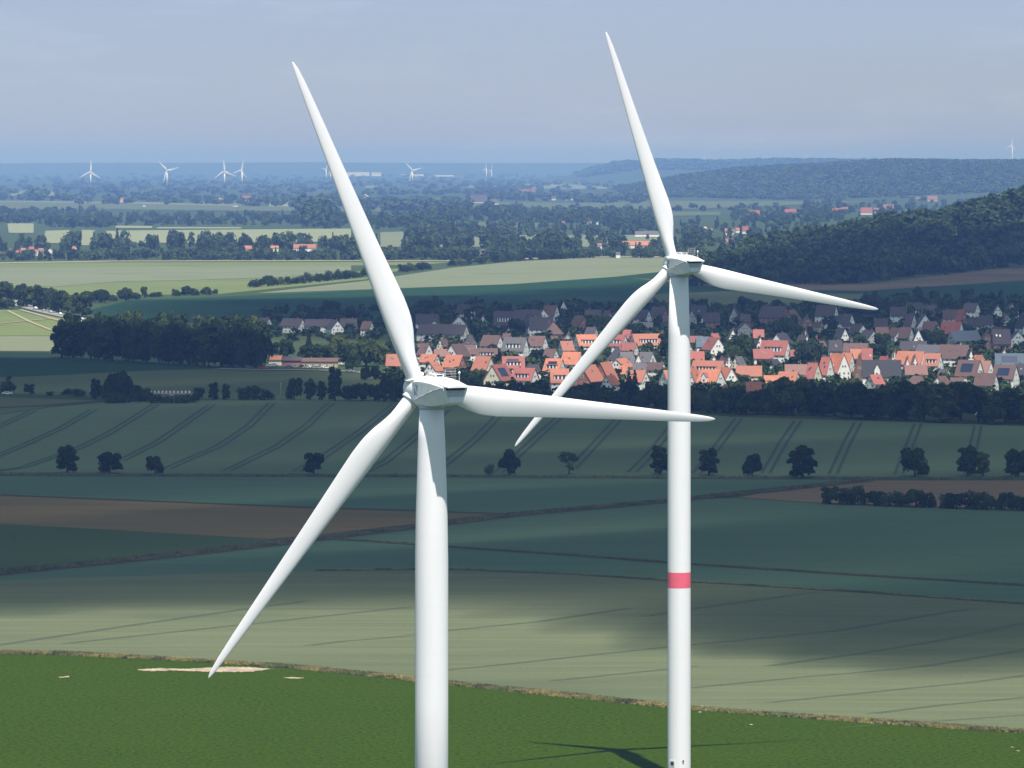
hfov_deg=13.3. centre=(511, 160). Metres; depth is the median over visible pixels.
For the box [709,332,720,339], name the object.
house
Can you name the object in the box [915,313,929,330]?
house
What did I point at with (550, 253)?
tree
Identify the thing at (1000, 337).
house
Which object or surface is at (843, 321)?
house
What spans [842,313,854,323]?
house
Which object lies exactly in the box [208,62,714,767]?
wind turbine
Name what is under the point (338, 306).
tree
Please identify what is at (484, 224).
distant field
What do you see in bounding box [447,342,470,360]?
house
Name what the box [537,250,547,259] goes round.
bush
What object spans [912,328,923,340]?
house
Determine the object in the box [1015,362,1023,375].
house
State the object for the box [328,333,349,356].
tree
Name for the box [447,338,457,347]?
tree
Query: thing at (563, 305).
house
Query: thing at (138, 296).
bush
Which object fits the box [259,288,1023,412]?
garden shrubs
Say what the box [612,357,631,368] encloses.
house
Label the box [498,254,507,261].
bush
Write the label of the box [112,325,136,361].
tree
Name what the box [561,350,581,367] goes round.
house
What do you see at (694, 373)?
house
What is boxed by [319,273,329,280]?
bush
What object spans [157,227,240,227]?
distant field
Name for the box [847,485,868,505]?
bush
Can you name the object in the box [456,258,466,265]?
bush
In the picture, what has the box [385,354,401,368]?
house
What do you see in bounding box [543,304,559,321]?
house
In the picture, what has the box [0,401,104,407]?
farm track
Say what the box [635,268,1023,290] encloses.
stubble field
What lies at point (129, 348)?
tree
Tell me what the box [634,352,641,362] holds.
house
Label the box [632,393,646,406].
tree
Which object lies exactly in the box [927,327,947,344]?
tree
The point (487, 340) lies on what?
house
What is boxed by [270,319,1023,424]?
village gardens
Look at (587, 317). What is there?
tree
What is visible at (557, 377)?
house
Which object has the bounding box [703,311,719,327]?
house
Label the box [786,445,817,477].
tree
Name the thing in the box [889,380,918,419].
tree
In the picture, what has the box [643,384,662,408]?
tree
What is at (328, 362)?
hall
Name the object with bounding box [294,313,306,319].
tree
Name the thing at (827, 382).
tree
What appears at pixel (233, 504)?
field path
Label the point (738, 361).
house
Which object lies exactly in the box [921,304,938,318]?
house
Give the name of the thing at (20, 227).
distant field
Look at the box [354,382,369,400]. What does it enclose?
tree
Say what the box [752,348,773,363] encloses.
house
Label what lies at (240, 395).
bush
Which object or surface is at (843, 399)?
tree
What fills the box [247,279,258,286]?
bush
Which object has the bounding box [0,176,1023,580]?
ground
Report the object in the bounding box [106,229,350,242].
distant field
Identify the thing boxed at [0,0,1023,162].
sky
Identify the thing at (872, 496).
tree
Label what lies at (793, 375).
house
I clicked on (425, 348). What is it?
house
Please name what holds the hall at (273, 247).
on the ground
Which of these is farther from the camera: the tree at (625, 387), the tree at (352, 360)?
the tree at (352, 360)
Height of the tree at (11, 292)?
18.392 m
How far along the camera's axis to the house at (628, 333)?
3043.85 m
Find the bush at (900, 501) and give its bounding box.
[892,492,910,506]
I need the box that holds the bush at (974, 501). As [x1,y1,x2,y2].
[965,490,989,509]
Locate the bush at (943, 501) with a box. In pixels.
[939,494,954,508]
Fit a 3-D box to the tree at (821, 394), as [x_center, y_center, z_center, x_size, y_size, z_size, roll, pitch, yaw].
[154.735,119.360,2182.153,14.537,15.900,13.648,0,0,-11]
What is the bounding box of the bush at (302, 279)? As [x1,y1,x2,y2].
[296,275,306,283]
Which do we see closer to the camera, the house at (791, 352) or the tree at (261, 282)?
the house at (791, 352)
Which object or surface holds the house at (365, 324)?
on the ground
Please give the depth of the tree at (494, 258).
5473.45 m
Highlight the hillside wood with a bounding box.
[688,185,1023,285]
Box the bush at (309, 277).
[303,272,314,282]
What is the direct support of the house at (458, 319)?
on the ground
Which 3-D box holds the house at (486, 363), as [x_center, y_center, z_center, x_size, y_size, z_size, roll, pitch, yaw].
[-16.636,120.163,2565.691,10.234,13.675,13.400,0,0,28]
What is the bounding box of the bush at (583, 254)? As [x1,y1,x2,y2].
[579,251,587,257]
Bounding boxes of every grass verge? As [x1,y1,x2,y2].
[0,471,1023,479]
[0,649,1023,732]
[174,659,1007,730]
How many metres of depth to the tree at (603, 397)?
2255.44 m
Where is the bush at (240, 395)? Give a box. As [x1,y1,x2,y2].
[236,388,250,399]
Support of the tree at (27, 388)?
on the ground
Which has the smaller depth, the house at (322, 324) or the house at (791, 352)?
the house at (791, 352)
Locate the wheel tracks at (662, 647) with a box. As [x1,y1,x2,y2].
[3,592,1023,726]
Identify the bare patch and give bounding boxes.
[138,667,267,671]
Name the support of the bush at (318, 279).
on the ground
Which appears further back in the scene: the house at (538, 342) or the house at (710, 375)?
the house at (538, 342)
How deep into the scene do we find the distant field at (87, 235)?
7328.51 m
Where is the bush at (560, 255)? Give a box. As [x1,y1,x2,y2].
[552,252,564,258]
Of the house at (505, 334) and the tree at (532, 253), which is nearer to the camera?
the house at (505, 334)
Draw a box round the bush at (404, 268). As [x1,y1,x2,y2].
[397,264,408,271]
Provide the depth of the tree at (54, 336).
2825.34 m
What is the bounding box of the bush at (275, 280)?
[272,277,278,285]
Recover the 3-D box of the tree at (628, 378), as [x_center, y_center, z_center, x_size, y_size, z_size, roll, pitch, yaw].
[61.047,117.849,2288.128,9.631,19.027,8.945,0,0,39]
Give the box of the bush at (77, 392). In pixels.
[72,388,85,396]
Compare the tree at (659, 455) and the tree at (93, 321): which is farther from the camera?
the tree at (93, 321)
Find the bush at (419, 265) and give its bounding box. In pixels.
[415,262,424,269]
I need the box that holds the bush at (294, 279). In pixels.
[291,277,299,283]
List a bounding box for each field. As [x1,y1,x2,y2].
[0,201,240,205]
[0,202,379,211]
[0,265,350,286]
[0,336,53,350]
[0,352,218,366]
[0,358,213,376]
[0,400,1023,476]
[0,476,839,512]
[0,495,487,538]
[0,524,269,568]
[0,539,1023,601]
[0,569,1023,728]
[0,654,1023,767]
[7,223,33,232]
[11,191,54,195]
[45,230,68,242]
[81,230,94,244]
[92,272,1023,321]
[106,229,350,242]
[116,226,151,227]
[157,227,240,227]
[262,257,664,292]
[348,498,1023,583]
[380,232,659,246]
[411,176,464,177]
[455,221,553,230]
[468,184,606,188]
[473,201,880,209]
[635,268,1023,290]
[649,291,862,307]
[672,212,719,215]
[743,480,1023,508]
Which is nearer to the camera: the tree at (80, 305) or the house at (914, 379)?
the house at (914, 379)
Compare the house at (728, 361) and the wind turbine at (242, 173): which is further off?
the wind turbine at (242, 173)
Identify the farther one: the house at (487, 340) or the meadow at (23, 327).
the meadow at (23, 327)
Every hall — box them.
[259,246,278,251]
[269,356,281,365]
[281,357,301,365]
[293,244,315,251]
[301,356,338,366]
[347,172,369,175]
[372,172,380,175]
[622,241,649,247]
[635,231,658,236]
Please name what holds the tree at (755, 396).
on the village gardens
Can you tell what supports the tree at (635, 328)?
on the village gardens
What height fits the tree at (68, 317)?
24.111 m
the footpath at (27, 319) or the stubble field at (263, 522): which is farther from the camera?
the footpath at (27, 319)
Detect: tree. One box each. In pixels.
[0,281,16,299]
[0,287,6,298]
[0,298,15,308]
[0,380,16,392]
[14,283,26,298]
[15,287,31,306]
[23,384,34,393]
[24,284,39,306]
[32,286,49,309]
[41,286,58,309]
[50,322,72,357]
[51,290,68,312]
[56,445,79,472]
[57,318,74,325]
[58,322,85,358]
[62,292,78,313]
[63,312,80,321]
[71,291,93,316]
[79,322,97,359]
[81,319,100,331]
[87,328,104,359]
[89,311,109,324]
[89,378,101,398]
[91,289,109,302]
[96,318,110,341]
[97,451,123,472]
[99,329,120,360]
[99,379,109,398]
[103,317,125,330]
[104,370,132,401]
[112,312,123,318]
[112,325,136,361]
[116,287,133,300]
[117,314,131,322]
[120,322,145,361]
[124,310,143,321]
[126,385,142,401]
[135,333,151,362]
[140,286,147,296]
[140,320,153,333]
[144,315,164,327]
[145,456,164,473]
[148,331,165,362]
[155,317,170,330]
[157,310,174,320]
[157,330,175,363]
[165,326,189,364]
[166,321,179,348]
[171,313,190,327]
[177,325,195,330]
[181,286,190,295]
[191,315,205,326]
[194,387,204,397]
[196,315,216,328]
[204,322,224,333]
[208,382,218,399]
[216,314,239,330]
[218,330,243,367]
[221,383,230,398]
[231,316,248,330]
[232,323,246,338]
[241,326,265,341]
[244,320,268,336]
[244,329,274,368]
[244,385,260,399]
[248,315,259,323]
[258,279,265,285]
[262,275,273,285]
[272,342,278,353]
[278,339,294,356]
[285,276,292,284]
[285,377,302,399]
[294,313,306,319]
[297,344,313,357]
[303,378,316,399]
[303,452,323,473]
[305,329,311,345]
[306,310,323,318]
[310,343,332,357]
[316,381,326,399]
[322,300,337,314]
[323,309,338,318]
[327,366,342,400]
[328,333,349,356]
[331,300,341,309]
[337,344,350,362]
[341,384,358,400]
[345,306,357,317]
[345,353,360,369]
[346,270,356,278]
[348,337,381,365]
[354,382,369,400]
[360,366,371,379]
[366,384,382,400]
[370,365,381,379]
[374,319,385,328]
[378,343,388,363]
[379,374,390,400]
[385,341,395,353]
[388,380,403,400]
[417,299,427,313]
[425,299,438,311]
[441,313,453,323]
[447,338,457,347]
[456,376,469,385]
[467,373,479,384]
[469,319,489,338]
[473,257,483,263]
[475,332,480,340]
[482,255,490,262]
[484,463,494,474]
[489,254,498,262]
[497,303,511,310]
[498,449,520,474]
[506,318,525,331]
[519,250,531,260]
[523,387,530,392]
[529,250,537,259]
[529,389,536,393]
[530,306,542,309]
[532,332,545,335]
[535,348,544,357]
[544,248,557,258]
[551,337,556,348]
[557,451,579,473]
[565,317,572,326]
[567,391,579,399]
[570,251,578,258]
[577,313,592,320]
[578,391,591,400]
[585,315,611,328]
[592,389,601,401]
[597,392,607,402]
[606,390,620,403]
[615,391,629,405]
[618,381,639,404]
[625,322,646,333]
[625,369,631,381]
[627,369,640,405]
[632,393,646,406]
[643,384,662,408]
[649,445,667,474]
[651,350,661,359]
[657,331,667,356]
[657,391,667,409]
[689,299,702,306]
[691,392,695,409]
[692,391,704,410]
[698,448,719,474]
[699,393,711,412]
[707,388,723,412]
[716,385,735,412]
[722,342,742,360]
[726,390,742,413]
[735,392,757,414]
[737,296,750,307]
[737,332,756,358]
[742,453,762,475]
[749,389,761,413]
[756,360,772,368]
[757,387,775,413]
[764,380,790,414]
[766,327,775,336]
[773,376,810,415]
[775,314,800,335]
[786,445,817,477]
[793,337,825,363]
[802,301,818,307]
[802,385,820,414]
[809,385,833,415]
[820,486,839,503]
[824,380,833,386]
[826,316,839,329]
[826,384,842,415]
[833,381,863,417]
[841,377,856,385]
[845,299,860,313]
[849,386,880,418]
[852,334,870,345]
[861,296,881,310]
[865,491,885,505]
[868,343,888,359]
[869,388,884,416]
[873,333,892,345]
[876,384,904,418]
[881,299,897,316]
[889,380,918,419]
[900,447,929,476]
[903,489,928,506]
[908,379,935,420]
[910,297,921,301]
[911,286,923,297]
[925,382,959,422]
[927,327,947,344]
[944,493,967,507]
[946,381,975,419]
[954,304,962,309]
[956,445,979,475]
[963,386,986,422]
[968,344,980,355]
[975,451,989,475]
[982,395,1006,424]
[991,389,1020,422]
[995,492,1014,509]
[1004,448,1023,476]
[1007,394,1023,422]
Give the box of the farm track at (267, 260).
[0,256,658,262]
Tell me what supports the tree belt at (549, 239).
on the ground
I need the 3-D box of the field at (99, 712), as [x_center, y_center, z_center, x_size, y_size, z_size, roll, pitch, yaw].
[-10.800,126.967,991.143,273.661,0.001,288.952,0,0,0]
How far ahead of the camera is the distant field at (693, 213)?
10510.87 m
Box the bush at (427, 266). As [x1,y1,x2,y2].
[424,262,431,268]
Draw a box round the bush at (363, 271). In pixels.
[360,267,367,276]
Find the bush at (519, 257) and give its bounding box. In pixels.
[512,253,522,260]
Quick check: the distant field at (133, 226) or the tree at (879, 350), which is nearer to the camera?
the tree at (879, 350)
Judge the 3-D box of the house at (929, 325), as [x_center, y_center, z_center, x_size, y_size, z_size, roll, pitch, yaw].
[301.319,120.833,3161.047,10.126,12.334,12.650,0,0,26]
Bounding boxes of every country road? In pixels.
[3,473,1013,478]
[14,300,85,321]
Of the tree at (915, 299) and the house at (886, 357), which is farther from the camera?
the tree at (915, 299)
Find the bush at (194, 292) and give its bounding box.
[190,288,199,295]
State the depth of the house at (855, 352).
2714.08 m
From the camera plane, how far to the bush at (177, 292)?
4117.73 m
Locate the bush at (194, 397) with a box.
[187,392,200,402]
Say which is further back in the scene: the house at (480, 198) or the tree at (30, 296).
the house at (480, 198)
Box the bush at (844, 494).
[837,486,858,504]
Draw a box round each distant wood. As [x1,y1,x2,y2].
[571,157,960,176]
[611,158,1023,199]
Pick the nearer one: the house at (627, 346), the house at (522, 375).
the house at (522, 375)
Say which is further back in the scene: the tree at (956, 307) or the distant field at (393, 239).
the distant field at (393, 239)
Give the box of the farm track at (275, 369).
[215,368,384,372]
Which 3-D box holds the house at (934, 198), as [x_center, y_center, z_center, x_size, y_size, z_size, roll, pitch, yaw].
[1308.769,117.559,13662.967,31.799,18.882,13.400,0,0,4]
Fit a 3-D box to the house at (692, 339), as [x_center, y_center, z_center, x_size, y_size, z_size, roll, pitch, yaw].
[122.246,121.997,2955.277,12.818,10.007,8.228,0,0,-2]
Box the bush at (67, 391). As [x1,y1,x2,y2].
[60,388,72,394]
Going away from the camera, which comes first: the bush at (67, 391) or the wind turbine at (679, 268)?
the wind turbine at (679, 268)
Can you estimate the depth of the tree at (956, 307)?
3457.95 m
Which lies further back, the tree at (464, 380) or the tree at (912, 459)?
the tree at (464, 380)
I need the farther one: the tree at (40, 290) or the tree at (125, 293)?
the tree at (125, 293)
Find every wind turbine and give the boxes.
[81,164,99,187]
[159,162,177,188]
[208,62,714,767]
[215,159,234,183]
[234,159,246,187]
[407,164,420,183]
[515,32,877,767]
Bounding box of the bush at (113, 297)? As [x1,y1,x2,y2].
[108,294,117,300]
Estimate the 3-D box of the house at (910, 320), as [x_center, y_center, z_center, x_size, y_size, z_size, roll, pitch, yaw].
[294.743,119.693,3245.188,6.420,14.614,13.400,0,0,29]
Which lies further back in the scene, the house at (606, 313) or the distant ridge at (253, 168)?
the distant ridge at (253, 168)
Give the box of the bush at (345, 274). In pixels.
[341,270,348,278]
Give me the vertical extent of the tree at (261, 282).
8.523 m
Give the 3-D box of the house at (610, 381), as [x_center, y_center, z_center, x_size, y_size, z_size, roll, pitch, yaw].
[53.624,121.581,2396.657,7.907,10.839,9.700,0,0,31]
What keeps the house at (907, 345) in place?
on the ground
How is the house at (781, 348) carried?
on the ground
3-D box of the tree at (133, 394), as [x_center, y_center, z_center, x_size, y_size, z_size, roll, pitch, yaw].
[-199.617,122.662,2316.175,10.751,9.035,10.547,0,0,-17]
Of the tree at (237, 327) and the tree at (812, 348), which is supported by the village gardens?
the tree at (812, 348)
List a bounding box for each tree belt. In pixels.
[0,173,622,194]
[0,187,986,211]
[0,200,966,239]
[0,226,739,254]
[0,243,706,260]
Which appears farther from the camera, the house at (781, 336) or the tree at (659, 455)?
the house at (781, 336)
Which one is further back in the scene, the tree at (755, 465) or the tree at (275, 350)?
the tree at (275, 350)
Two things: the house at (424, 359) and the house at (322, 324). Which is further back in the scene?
the house at (322, 324)
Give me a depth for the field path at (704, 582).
1319.01 m
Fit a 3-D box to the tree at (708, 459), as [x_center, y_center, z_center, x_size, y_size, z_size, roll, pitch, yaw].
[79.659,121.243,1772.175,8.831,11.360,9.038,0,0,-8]
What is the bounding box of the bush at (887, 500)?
[878,490,901,506]
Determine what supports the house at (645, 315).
on the ground
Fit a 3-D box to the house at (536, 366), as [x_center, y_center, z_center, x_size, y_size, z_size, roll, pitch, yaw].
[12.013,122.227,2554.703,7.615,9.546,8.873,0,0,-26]
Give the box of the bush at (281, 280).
[277,276,285,284]
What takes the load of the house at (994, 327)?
on the ground
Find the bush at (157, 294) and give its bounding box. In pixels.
[147,292,162,296]
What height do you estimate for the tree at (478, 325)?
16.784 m
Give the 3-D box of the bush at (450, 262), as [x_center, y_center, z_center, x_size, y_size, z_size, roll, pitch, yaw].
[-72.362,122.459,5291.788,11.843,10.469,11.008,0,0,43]
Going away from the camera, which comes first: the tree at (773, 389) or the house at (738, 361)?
the tree at (773, 389)
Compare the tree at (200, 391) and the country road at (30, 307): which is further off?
the country road at (30, 307)
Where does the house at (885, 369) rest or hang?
on the ground
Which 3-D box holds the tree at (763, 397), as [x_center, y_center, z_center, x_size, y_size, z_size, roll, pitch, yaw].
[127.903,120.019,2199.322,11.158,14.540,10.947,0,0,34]
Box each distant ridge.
[0,162,605,175]
[514,166,721,183]
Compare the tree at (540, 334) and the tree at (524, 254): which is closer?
the tree at (540, 334)
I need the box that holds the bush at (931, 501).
[918,492,936,507]
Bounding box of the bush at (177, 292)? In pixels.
[172,289,180,295]
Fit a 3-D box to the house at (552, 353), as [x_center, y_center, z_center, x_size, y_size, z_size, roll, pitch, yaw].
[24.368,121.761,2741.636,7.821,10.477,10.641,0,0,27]
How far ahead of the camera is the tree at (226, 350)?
2690.45 m
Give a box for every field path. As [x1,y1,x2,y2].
[2,494,510,513]
[315,568,1023,603]
[320,537,1023,585]
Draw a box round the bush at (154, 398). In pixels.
[148,393,163,402]
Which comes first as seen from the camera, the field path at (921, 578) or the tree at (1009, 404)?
the field path at (921, 578)
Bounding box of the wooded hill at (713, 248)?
[677,223,1023,267]
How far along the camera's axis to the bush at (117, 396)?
2300.17 m
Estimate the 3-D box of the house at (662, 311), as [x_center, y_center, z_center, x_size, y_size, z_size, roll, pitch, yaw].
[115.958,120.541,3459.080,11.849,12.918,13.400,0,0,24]
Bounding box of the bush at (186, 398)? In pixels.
[174,394,191,402]
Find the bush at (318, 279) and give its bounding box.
[313,273,320,281]
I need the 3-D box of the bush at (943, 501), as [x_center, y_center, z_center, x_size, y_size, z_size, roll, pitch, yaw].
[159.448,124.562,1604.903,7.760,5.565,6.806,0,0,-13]
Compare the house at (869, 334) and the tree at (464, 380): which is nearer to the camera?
the tree at (464, 380)
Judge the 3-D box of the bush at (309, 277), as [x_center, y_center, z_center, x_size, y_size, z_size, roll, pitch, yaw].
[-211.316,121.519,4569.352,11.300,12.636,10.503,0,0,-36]
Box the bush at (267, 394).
[259,388,275,399]
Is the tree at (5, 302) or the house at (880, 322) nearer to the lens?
the house at (880, 322)
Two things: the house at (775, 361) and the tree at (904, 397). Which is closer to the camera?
the tree at (904, 397)
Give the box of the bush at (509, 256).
[504,252,514,260]
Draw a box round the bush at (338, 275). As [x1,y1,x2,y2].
[333,269,342,279]
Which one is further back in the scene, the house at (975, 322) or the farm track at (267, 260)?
the farm track at (267, 260)
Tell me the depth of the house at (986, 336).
2951.64 m
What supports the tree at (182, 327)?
on the grain field at (40, 355)
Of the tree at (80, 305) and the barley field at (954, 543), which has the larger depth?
the tree at (80, 305)
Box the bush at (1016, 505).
[1006,495,1023,510]
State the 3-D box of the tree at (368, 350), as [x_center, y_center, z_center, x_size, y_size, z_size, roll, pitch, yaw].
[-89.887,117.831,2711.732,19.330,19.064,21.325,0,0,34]
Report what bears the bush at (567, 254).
on the ground
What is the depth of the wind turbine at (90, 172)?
20600.12 m
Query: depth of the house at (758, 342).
2904.78 m
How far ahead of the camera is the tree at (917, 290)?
3925.85 m
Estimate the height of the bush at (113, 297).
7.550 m
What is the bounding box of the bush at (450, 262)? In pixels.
[446,258,456,265]
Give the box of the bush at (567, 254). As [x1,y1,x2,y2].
[564,251,571,258]
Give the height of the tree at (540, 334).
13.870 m
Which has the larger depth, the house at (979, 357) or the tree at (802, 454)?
the house at (979, 357)
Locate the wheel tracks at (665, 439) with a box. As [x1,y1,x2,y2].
[0,403,982,472]
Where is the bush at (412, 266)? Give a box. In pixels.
[406,262,417,270]
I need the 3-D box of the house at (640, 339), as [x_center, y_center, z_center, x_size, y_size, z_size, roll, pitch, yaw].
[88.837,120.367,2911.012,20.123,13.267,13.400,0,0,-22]
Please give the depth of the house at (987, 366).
2510.83 m
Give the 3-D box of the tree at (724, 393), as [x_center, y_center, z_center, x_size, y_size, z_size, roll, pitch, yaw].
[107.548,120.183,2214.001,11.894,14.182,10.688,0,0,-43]
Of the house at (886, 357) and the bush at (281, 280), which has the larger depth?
the bush at (281, 280)
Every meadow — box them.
[0,262,445,267]
[0,310,64,335]
[0,369,400,401]
[0,397,96,413]
[8,268,398,294]
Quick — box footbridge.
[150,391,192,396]
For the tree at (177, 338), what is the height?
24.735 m
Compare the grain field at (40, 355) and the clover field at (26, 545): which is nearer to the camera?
the clover field at (26, 545)
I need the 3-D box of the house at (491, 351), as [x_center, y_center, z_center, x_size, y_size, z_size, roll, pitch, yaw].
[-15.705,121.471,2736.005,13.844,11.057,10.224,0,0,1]
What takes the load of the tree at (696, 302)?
on the village gardens
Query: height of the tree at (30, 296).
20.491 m
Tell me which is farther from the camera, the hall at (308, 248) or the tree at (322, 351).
the hall at (308, 248)
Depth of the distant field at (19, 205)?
12105.27 m
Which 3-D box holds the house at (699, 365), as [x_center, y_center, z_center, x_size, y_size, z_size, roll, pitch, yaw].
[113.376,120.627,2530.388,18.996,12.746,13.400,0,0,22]
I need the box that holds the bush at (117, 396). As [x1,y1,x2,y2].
[104,391,130,402]
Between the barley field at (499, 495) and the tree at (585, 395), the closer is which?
the barley field at (499, 495)
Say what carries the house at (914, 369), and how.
on the ground
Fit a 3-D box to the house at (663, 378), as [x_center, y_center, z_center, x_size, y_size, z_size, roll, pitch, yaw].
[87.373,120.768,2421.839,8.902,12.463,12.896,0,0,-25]
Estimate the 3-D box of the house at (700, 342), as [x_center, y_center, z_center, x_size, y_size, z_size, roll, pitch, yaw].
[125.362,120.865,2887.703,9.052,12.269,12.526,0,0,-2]
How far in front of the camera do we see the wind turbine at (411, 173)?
22999.68 m
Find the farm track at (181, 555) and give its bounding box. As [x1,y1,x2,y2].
[0,480,869,575]
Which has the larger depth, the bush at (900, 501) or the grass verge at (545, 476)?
the grass verge at (545, 476)
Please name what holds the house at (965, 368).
on the ground
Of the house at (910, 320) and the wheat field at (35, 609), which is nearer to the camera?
the wheat field at (35, 609)
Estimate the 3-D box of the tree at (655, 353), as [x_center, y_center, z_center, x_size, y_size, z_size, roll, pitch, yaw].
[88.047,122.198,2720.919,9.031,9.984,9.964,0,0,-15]
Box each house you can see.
[259,317,272,324]
[280,317,304,332]
[304,318,332,332]
[325,319,343,334]
[340,317,357,328]
[360,320,373,335]
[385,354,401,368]
[415,313,439,328]
[416,323,469,340]
[416,342,433,360]
[419,353,440,369]
[424,360,443,375]
[434,348,449,363]
[436,337,448,348]
[442,353,467,375]
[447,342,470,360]
[451,314,467,325]
[455,303,475,318]
[463,333,476,347]
[465,343,475,360]
[470,355,493,371]
[471,195,486,202]
[476,347,497,355]
[479,334,502,347]
[483,362,510,387]
[490,199,498,203]
[493,310,514,330]
[501,336,529,357]
[501,355,524,371]
[502,332,512,337]
[509,366,539,384]
[514,309,541,320]
[520,313,536,333]
[525,363,540,377]
[528,334,548,352]
[529,316,552,335]
[542,308,548,316]
[542,357,565,375]
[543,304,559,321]
[543,347,559,360]
[546,321,563,338]
[549,367,568,391]
[557,340,574,354]
[561,300,566,309]
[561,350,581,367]
[563,332,572,341]
[571,314,586,329]
[572,364,603,385]
[573,333,596,351]
[584,326,598,336]
[585,309,601,316]
[598,360,618,379]
[601,373,619,390]
[603,309,611,317]
[606,345,621,362]
[608,334,627,351]
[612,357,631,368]
[617,350,634,363]
[617,364,628,375]
[619,341,638,354]
[622,328,632,339]
[625,368,650,390]
[629,332,661,349]
[632,321,652,333]
[632,361,646,369]
[633,310,651,321]
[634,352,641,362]
[640,350,656,363]
[647,360,665,376]
[650,306,668,321]
[658,370,667,385]
[689,310,696,324]
[690,304,706,322]
[690,336,702,349]
[690,350,704,359]
[690,366,698,385]
[691,359,724,372]
[695,335,708,350]
[696,368,725,388]
[701,336,723,354]
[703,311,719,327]
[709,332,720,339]
[710,353,716,360]
[719,355,732,366]
[720,365,737,384]
[727,327,735,340]
[729,307,737,323]
[730,355,746,368]
[735,321,752,336]
[736,364,761,379]
[739,313,750,326]
[742,226,748,233]
[745,380,761,391]
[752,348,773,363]
[753,328,763,341]
[755,334,761,347]
[758,305,787,323]
[760,339,790,362]
[763,374,778,382]
[770,358,780,369]
[772,331,792,342]
[778,370,799,381]
[783,308,801,325]
[784,209,796,212]
[784,363,806,374]
[789,348,800,360]
[796,334,808,345]
[800,314,813,329]
[804,361,822,380]
[812,321,823,331]
[814,305,838,321]
[819,355,834,381]
[823,314,851,331]
[827,339,842,356]
[830,352,851,378]
[834,327,849,340]
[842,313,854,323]
[843,342,867,352]
[843,351,854,371]
[848,323,866,335]
[849,348,860,360]
[852,352,861,380]
[860,329,876,344]
[861,207,871,214]
[861,347,872,359]
[862,358,901,384]
[865,373,885,388]
[873,317,887,330]
[875,326,888,333]
[879,355,888,359]
[889,306,906,321]
[889,326,899,343]
[890,349,895,359]
[895,349,924,369]
[898,326,913,340]
[898,340,926,350]
[902,355,909,375]
[903,313,916,330]
[903,363,927,377]
[906,301,922,315]
[907,373,925,383]
[910,354,917,364]
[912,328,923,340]
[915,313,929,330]
[916,343,940,352]
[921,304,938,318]
[921,320,936,331]
[922,352,943,369]
[927,196,937,200]
[933,374,949,384]
[936,368,950,375]
[939,343,969,365]
[940,320,963,333]
[943,308,957,320]
[946,330,980,344]
[949,376,963,381]
[954,358,983,381]
[955,308,966,322]
[962,302,980,316]
[965,348,973,359]
[966,317,983,329]
[973,371,998,389]
[974,354,985,360]
[979,314,993,327]
[979,329,990,349]
[981,359,993,372]
[990,326,1001,334]
[991,328,1011,348]
[992,304,1002,317]
[992,363,1019,387]
[994,352,1023,364]
[1003,313,1010,324]
[1006,303,1018,317]
[1011,329,1023,346]
[1014,313,1023,333]
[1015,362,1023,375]
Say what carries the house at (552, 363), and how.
on the ground
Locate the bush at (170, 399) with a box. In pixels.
[161,394,176,402]
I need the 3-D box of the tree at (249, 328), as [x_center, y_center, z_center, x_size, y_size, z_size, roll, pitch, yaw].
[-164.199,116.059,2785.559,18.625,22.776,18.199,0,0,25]
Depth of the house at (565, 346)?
2828.95 m
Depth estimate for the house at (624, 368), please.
2533.96 m
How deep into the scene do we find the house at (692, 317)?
3373.25 m
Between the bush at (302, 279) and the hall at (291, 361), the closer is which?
the hall at (291, 361)
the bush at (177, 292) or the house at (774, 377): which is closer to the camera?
the house at (774, 377)
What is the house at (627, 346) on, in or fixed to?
on the ground
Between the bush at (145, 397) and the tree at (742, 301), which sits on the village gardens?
the tree at (742, 301)
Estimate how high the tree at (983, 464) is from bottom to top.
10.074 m
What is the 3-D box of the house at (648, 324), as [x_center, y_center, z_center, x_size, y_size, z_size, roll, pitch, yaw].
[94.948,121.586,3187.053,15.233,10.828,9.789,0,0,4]
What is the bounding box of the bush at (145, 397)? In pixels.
[137,387,153,401]
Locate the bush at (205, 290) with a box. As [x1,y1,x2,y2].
[200,286,212,294]
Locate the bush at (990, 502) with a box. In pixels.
[979,494,997,509]
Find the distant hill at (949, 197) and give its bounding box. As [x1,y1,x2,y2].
[567,164,1021,201]
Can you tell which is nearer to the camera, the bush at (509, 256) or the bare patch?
the bare patch
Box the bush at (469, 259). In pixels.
[465,254,474,264]
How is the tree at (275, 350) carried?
on the ground
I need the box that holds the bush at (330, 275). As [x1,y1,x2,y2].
[325,270,335,280]
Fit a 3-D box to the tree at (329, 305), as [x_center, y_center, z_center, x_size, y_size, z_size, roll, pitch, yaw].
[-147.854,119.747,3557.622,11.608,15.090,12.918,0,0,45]
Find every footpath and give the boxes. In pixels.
[6,310,51,329]
[19,309,58,320]
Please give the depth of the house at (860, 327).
3105.40 m
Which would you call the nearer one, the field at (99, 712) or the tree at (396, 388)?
the field at (99, 712)
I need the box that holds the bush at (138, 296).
[133,292,140,298]

